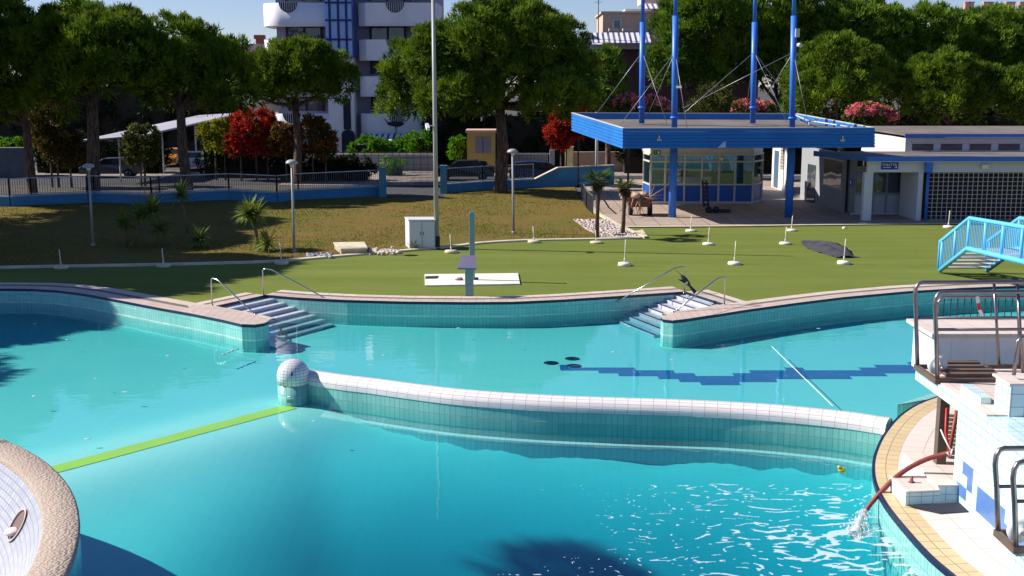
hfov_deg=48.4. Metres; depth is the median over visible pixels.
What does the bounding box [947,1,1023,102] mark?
pine tree
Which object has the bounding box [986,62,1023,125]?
tree
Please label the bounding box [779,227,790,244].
umbrella stand
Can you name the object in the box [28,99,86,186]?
olive shrub
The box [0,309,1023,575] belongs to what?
pool floor
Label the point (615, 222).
path kerb
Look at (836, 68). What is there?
pine tree
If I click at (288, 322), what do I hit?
pool steps
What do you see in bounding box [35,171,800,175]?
pavement
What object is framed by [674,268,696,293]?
bird
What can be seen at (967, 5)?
house
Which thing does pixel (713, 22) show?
pine tree
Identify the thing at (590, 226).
gravel
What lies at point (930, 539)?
terrace coping
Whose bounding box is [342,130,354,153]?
arched door
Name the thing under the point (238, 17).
sky
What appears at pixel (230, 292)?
handrail
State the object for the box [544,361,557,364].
floor inlet
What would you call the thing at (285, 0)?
window
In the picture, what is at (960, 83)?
pine tree
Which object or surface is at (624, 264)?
umbrella stand
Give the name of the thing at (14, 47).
pine tree
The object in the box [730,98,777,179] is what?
oleander
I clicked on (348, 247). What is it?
concrete pit
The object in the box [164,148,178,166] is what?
parked car
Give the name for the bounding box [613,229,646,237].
concrete pad
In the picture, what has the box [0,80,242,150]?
hedge
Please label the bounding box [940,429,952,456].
rope
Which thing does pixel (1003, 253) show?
footbridge
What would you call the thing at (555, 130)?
red shrub
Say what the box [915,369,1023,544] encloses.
diving tower
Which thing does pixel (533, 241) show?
umbrella stand
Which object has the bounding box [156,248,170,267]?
umbrella stand
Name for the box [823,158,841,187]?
window
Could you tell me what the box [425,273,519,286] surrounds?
shower slab
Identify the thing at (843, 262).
umbrella stand
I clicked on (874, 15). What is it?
pine tree
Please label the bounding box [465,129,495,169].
transformer cabin
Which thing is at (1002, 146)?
window
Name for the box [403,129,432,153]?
hedge
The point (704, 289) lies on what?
handrail
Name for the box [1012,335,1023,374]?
grab rail
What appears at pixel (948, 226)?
umbrella stand
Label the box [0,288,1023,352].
pool wall
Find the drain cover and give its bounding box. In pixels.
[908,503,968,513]
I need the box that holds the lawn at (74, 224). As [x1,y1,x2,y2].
[0,185,601,265]
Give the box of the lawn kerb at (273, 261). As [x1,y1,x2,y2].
[0,236,640,268]
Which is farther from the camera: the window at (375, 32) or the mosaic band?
the window at (375, 32)
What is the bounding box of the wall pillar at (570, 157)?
[567,146,573,165]
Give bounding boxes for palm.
[579,168,617,237]
[611,176,638,232]
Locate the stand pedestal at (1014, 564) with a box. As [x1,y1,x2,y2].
[1005,549,1023,575]
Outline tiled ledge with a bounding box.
[902,451,958,501]
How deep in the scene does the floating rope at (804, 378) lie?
28.05 m
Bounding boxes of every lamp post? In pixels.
[82,163,94,245]
[286,159,297,251]
[507,149,517,233]
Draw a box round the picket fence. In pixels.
[514,150,554,165]
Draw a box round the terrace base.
[866,393,944,575]
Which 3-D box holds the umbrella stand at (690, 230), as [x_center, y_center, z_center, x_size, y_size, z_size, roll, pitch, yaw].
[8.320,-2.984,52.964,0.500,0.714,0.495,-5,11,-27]
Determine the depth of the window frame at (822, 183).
62.08 m
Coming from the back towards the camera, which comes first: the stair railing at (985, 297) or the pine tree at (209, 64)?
the pine tree at (209, 64)
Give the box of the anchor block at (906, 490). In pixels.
[889,475,940,505]
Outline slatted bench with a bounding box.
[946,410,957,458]
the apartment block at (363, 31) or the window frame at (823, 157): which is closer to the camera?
the window frame at (823, 157)
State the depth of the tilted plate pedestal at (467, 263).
36.37 m
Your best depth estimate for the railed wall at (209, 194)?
65.99 m
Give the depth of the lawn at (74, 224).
55.04 m
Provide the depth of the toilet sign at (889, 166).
56.48 m
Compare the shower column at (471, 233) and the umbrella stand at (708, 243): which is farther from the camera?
the umbrella stand at (708, 243)
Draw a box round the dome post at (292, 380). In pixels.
[277,359,308,406]
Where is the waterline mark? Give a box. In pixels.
[0,299,1022,340]
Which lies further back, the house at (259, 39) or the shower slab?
the house at (259, 39)
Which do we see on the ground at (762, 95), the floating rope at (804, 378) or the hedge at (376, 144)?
the hedge at (376, 144)
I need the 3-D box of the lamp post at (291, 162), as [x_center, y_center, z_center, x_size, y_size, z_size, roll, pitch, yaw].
[-8.829,-3.289,45.941,0.490,3.776,0.490,0,10,0]
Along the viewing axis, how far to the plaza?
59.68 m
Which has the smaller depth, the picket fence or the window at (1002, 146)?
the window at (1002, 146)
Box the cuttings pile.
[619,185,666,213]
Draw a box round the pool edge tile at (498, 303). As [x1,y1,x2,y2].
[0,286,1023,327]
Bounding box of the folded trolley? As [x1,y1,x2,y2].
[702,180,730,212]
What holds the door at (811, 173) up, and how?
in the toilet block at (960, 172)
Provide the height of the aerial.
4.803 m
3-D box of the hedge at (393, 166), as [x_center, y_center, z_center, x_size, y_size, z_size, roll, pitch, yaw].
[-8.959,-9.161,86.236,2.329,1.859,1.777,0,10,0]
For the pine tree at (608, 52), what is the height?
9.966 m
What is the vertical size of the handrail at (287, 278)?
1.276 m
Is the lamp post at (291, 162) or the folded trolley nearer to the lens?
the lamp post at (291, 162)
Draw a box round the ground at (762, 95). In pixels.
[0,87,997,204]
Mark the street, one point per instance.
(113, 180)
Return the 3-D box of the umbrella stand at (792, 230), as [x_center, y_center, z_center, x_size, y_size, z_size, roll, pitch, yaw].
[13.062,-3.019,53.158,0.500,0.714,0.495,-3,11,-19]
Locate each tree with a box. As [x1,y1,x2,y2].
[0,0,29,17]
[0,0,56,194]
[13,0,161,190]
[108,8,261,189]
[229,33,361,183]
[370,0,605,192]
[565,41,632,164]
[636,0,765,97]
[712,0,860,111]
[776,29,900,150]
[789,0,927,99]
[878,0,999,107]
[885,43,1007,125]
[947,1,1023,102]
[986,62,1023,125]
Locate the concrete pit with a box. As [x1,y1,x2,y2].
[333,242,367,253]
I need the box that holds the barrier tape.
[976,296,983,315]
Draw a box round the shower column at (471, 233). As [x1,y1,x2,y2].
[469,210,478,279]
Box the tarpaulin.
[801,240,859,257]
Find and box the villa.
[585,0,757,151]
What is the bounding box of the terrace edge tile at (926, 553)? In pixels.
[872,396,955,575]
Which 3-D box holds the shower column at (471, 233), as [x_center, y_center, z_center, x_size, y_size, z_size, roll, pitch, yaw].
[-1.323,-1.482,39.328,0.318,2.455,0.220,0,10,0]
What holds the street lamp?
on the pavement
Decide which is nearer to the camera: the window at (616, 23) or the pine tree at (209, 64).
the pine tree at (209, 64)
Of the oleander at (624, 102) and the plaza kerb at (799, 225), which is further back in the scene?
the oleander at (624, 102)
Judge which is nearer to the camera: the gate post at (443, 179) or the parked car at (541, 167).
the gate post at (443, 179)
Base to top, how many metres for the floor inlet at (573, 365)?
0.034 m
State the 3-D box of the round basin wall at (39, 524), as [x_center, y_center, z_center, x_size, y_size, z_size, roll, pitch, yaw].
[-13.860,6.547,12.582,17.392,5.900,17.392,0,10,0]
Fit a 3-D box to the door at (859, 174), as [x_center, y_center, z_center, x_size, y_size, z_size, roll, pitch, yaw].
[18.256,-4.999,59.621,0.526,2.168,0.048,0,10,0]
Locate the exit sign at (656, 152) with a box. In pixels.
[653,150,660,154]
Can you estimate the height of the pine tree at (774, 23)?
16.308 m
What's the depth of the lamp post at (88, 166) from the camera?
47.73 m
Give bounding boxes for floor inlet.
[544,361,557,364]
[565,357,578,360]
[566,364,580,367]
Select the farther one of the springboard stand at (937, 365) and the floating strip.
the floating strip
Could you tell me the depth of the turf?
42.08 m
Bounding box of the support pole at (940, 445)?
[933,396,949,463]
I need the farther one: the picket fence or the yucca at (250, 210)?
the picket fence
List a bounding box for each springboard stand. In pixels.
[913,280,1023,383]
[992,445,1023,553]
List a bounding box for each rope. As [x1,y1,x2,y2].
[772,347,832,405]
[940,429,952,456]
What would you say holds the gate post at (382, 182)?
on the lawn at (74, 224)
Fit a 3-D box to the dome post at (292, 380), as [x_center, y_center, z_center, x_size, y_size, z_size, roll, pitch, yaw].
[-5.091,2.656,26.600,0.750,2.047,0.754,0,10,0]
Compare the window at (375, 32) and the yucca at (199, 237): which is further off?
the window at (375, 32)
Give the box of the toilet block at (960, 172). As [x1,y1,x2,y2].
[800,126,1023,220]
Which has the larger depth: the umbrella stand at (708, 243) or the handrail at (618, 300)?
the umbrella stand at (708, 243)
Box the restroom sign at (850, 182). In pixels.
[848,179,852,185]
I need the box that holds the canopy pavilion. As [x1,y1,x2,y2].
[571,0,874,217]
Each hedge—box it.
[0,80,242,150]
[0,136,33,150]
[33,128,173,172]
[192,131,292,176]
[271,153,378,180]
[344,134,431,153]
[380,155,407,175]
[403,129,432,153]
[420,104,486,164]
[446,133,466,161]
[471,105,604,165]
[611,97,1023,172]
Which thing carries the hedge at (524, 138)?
on the ground at (762, 95)
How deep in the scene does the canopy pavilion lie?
57.34 m
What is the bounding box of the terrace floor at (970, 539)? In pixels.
[898,405,1006,575]
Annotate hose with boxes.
[864,448,954,510]
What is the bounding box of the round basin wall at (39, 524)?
[0,438,82,575]
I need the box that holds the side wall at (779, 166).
[771,148,786,191]
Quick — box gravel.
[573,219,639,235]
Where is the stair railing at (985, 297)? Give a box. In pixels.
[937,295,1023,315]
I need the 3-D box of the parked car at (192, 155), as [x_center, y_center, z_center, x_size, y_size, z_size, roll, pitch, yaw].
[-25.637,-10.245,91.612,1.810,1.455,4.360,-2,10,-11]
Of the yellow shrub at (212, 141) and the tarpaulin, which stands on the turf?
the tarpaulin
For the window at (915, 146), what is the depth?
61.79 m
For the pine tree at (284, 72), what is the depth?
76.41 m
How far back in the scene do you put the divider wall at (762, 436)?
24.17 m
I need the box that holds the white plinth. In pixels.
[906,319,1023,366]
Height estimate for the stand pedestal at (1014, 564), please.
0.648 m
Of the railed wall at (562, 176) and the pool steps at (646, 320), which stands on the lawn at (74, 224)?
the railed wall at (562, 176)
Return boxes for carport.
[82,113,240,181]
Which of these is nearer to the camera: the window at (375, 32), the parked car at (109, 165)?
the parked car at (109, 165)
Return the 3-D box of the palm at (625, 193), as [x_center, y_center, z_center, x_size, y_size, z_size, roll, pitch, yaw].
[5.114,-3.738,51.669,1.465,2.658,1.421,0,10,0]
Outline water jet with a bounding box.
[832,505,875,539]
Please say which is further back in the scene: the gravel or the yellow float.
the gravel
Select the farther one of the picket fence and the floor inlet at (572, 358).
the picket fence
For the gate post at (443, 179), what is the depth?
70.86 m
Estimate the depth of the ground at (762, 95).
76.83 m
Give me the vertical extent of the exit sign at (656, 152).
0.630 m
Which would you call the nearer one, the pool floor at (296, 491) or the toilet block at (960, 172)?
the pool floor at (296, 491)
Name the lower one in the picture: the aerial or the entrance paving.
the entrance paving
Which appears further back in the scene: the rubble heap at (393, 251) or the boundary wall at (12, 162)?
the boundary wall at (12, 162)
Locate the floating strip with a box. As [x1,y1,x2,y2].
[219,348,238,356]
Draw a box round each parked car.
[79,157,143,177]
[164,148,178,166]
[188,151,203,170]
[438,159,494,179]
[509,160,554,178]
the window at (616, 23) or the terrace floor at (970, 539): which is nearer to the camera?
the terrace floor at (970, 539)
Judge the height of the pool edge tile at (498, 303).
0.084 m
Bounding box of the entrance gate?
[384,156,433,186]
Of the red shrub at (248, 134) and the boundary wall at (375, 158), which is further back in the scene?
the boundary wall at (375, 158)
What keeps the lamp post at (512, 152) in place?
on the lawn at (74, 224)
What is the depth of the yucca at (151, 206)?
47.60 m
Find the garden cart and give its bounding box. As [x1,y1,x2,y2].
[619,198,651,214]
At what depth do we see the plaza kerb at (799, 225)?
55.18 m
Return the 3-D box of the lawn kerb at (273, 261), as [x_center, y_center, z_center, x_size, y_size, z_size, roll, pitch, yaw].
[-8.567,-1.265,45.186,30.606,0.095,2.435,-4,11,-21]
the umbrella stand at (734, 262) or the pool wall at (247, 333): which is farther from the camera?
the umbrella stand at (734, 262)
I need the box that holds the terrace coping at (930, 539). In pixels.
[875,397,983,575]
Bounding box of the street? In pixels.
[0,176,800,184]
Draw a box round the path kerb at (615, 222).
[591,207,648,237]
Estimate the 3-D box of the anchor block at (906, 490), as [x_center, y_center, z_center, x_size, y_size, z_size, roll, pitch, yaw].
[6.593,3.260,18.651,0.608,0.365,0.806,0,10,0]
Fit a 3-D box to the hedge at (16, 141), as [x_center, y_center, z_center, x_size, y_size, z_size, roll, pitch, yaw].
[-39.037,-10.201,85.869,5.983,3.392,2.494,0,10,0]
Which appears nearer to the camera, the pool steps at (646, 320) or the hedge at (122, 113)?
the pool steps at (646, 320)
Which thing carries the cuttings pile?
in the garden cart
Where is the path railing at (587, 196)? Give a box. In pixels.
[581,180,593,213]
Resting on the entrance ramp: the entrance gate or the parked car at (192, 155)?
the entrance gate
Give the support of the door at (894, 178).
in the toilet block at (960, 172)
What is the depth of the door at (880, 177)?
59.60 m
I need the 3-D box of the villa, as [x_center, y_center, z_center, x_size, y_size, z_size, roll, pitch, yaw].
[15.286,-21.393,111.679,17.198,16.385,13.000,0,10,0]
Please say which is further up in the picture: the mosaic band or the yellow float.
the mosaic band
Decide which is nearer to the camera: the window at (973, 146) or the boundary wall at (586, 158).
the window at (973, 146)
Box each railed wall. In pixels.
[0,170,378,206]
[447,164,534,192]
[534,164,614,186]
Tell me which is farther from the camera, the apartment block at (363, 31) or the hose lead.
the apartment block at (363, 31)
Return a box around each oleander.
[606,91,670,186]
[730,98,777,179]
[840,100,900,165]
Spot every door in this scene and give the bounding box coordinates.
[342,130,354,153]
[773,150,778,187]
[806,164,815,202]
[854,172,862,212]
[873,172,885,212]
[886,172,900,212]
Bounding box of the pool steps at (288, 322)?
[223,298,334,341]
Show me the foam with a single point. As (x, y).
(830, 535)
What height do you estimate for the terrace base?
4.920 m
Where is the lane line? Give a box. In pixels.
[51,406,294,471]
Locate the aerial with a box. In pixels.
[598,0,598,38]
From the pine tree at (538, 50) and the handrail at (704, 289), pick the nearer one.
the handrail at (704, 289)
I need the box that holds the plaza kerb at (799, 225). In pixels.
[625,223,1023,226]
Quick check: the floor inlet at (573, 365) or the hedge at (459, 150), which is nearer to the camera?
the floor inlet at (573, 365)
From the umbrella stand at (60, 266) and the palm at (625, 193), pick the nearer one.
the umbrella stand at (60, 266)
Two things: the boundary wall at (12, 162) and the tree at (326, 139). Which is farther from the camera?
the boundary wall at (12, 162)
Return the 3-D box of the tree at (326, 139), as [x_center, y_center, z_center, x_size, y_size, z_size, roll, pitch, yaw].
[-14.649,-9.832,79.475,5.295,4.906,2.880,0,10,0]
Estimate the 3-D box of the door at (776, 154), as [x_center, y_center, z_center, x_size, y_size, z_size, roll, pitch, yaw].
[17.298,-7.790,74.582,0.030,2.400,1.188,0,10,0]
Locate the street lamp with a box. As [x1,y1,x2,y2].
[595,112,597,164]
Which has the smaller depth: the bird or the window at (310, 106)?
the bird
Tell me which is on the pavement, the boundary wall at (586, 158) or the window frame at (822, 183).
the boundary wall at (586, 158)
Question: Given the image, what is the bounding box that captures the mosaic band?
[560,362,914,384]
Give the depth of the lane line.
23.81 m
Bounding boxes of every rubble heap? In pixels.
[306,252,333,258]
[368,246,401,254]
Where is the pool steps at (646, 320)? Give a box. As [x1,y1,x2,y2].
[613,295,715,337]
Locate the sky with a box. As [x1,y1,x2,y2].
[9,0,1023,86]
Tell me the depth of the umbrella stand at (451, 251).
46.12 m
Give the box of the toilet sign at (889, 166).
[880,162,898,170]
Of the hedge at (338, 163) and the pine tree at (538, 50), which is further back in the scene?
the hedge at (338, 163)
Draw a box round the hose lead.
[944,408,948,449]
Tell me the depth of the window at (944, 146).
61.80 m
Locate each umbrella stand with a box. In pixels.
[53,249,68,268]
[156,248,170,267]
[274,243,288,264]
[445,234,457,253]
[528,226,539,242]
[590,230,602,243]
[618,240,630,266]
[685,216,695,231]
[702,227,713,245]
[728,241,740,265]
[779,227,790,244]
[787,216,796,231]
[837,239,850,264]
[943,210,953,227]
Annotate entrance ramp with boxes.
[383,186,443,197]
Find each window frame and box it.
[642,152,763,203]
[822,183,841,189]
[823,157,842,161]
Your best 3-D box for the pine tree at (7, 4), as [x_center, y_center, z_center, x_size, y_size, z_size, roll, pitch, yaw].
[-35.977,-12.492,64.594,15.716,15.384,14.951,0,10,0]
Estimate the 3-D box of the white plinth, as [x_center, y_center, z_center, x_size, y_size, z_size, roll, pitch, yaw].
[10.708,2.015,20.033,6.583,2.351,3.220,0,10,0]
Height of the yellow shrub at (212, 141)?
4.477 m
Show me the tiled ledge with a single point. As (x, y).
(939, 476)
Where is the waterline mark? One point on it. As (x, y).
(497, 316)
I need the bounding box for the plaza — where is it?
[585,179,1023,227]
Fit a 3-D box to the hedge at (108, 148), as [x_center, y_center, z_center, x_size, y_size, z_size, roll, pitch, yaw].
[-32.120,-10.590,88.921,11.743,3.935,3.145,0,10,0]
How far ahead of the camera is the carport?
91.92 m
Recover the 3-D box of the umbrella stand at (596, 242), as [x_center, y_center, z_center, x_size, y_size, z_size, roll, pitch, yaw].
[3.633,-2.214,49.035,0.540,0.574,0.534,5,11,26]
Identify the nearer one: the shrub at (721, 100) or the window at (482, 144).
the shrub at (721, 100)
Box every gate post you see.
[378,167,386,196]
[440,165,446,193]
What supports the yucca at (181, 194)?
on the lawn at (74, 224)
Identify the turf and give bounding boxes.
[0,210,1023,309]
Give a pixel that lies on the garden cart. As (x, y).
(645, 203)
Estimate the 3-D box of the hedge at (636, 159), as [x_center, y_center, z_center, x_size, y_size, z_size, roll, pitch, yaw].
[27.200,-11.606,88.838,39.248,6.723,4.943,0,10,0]
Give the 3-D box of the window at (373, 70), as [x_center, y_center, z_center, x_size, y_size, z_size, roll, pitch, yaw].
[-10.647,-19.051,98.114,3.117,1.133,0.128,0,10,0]
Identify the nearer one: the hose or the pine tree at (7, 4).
the hose
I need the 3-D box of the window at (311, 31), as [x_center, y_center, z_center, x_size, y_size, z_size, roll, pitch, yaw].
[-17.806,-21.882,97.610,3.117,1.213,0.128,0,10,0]
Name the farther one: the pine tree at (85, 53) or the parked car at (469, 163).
the parked car at (469, 163)
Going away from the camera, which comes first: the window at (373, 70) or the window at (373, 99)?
the window at (373, 70)
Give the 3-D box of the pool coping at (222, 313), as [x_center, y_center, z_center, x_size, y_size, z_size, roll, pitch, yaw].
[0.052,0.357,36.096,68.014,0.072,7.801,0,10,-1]
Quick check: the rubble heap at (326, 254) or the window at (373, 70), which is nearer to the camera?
the rubble heap at (326, 254)
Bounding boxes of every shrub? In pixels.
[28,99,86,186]
[118,122,162,185]
[194,118,237,179]
[221,106,289,180]
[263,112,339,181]
[542,104,594,185]
[683,80,734,112]
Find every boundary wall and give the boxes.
[0,147,25,177]
[303,152,432,170]
[573,152,622,171]
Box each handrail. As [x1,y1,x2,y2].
[210,278,256,314]
[262,268,324,297]
[617,266,685,301]
[672,277,725,312]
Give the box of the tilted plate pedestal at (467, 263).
[458,255,475,295]
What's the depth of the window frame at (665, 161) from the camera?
64.50 m
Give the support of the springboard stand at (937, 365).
on the diving tower
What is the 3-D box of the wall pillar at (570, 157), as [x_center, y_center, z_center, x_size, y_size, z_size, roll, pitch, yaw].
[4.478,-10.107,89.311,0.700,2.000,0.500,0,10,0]
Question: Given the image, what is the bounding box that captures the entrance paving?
[279,176,439,184]
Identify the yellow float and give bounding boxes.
[837,466,845,472]
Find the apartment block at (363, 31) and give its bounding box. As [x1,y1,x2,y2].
[263,0,443,153]
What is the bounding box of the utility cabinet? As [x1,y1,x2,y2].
[404,217,435,248]
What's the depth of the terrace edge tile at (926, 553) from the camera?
17.58 m
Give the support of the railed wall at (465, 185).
on the lawn at (74, 224)
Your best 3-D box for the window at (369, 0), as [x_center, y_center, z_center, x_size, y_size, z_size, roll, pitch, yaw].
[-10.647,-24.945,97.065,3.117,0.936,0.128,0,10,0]
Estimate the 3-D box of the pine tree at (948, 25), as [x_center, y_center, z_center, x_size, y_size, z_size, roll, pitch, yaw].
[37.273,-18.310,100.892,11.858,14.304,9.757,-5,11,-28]
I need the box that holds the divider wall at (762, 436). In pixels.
[308,369,892,481]
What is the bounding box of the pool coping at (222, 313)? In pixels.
[0,282,1023,324]
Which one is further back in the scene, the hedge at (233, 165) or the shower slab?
the hedge at (233, 165)
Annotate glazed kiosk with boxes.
[642,148,763,203]
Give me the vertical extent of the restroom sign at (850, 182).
0.340 m
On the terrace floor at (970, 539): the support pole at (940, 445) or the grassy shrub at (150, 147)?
the support pole at (940, 445)
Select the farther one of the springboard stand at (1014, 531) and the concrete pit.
the concrete pit
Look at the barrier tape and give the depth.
21.32 m
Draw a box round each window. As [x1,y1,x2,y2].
[285,0,321,0]
[286,27,322,38]
[288,97,324,110]
[343,99,350,129]
[369,0,404,0]
[369,27,405,38]
[370,61,403,73]
[371,97,406,110]
[475,137,490,152]
[612,19,621,28]
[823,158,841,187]
[911,143,934,150]
[939,143,963,150]
[968,143,992,150]
[997,143,1020,150]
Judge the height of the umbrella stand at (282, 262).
0.804 m
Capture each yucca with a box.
[102,189,178,246]
[166,178,196,233]
[182,223,210,248]
[234,194,283,252]
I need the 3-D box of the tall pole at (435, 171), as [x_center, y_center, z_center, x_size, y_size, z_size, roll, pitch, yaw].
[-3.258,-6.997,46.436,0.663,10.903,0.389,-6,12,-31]
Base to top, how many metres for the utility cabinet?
1.249 m
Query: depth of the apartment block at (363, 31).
96.67 m
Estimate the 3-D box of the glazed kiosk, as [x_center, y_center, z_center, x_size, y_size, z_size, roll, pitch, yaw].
[11.092,-6.590,65.834,6.975,3.231,3.260,0,10,0]
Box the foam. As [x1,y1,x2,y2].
[498,484,916,575]
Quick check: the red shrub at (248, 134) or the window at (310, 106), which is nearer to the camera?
the red shrub at (248, 134)
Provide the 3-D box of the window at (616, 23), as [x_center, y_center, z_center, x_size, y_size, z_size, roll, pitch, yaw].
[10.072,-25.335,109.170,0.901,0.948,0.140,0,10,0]
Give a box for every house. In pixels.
[243,35,278,120]
[963,2,1023,14]
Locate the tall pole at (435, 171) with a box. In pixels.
[425,0,440,248]
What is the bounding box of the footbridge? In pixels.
[937,216,1023,272]

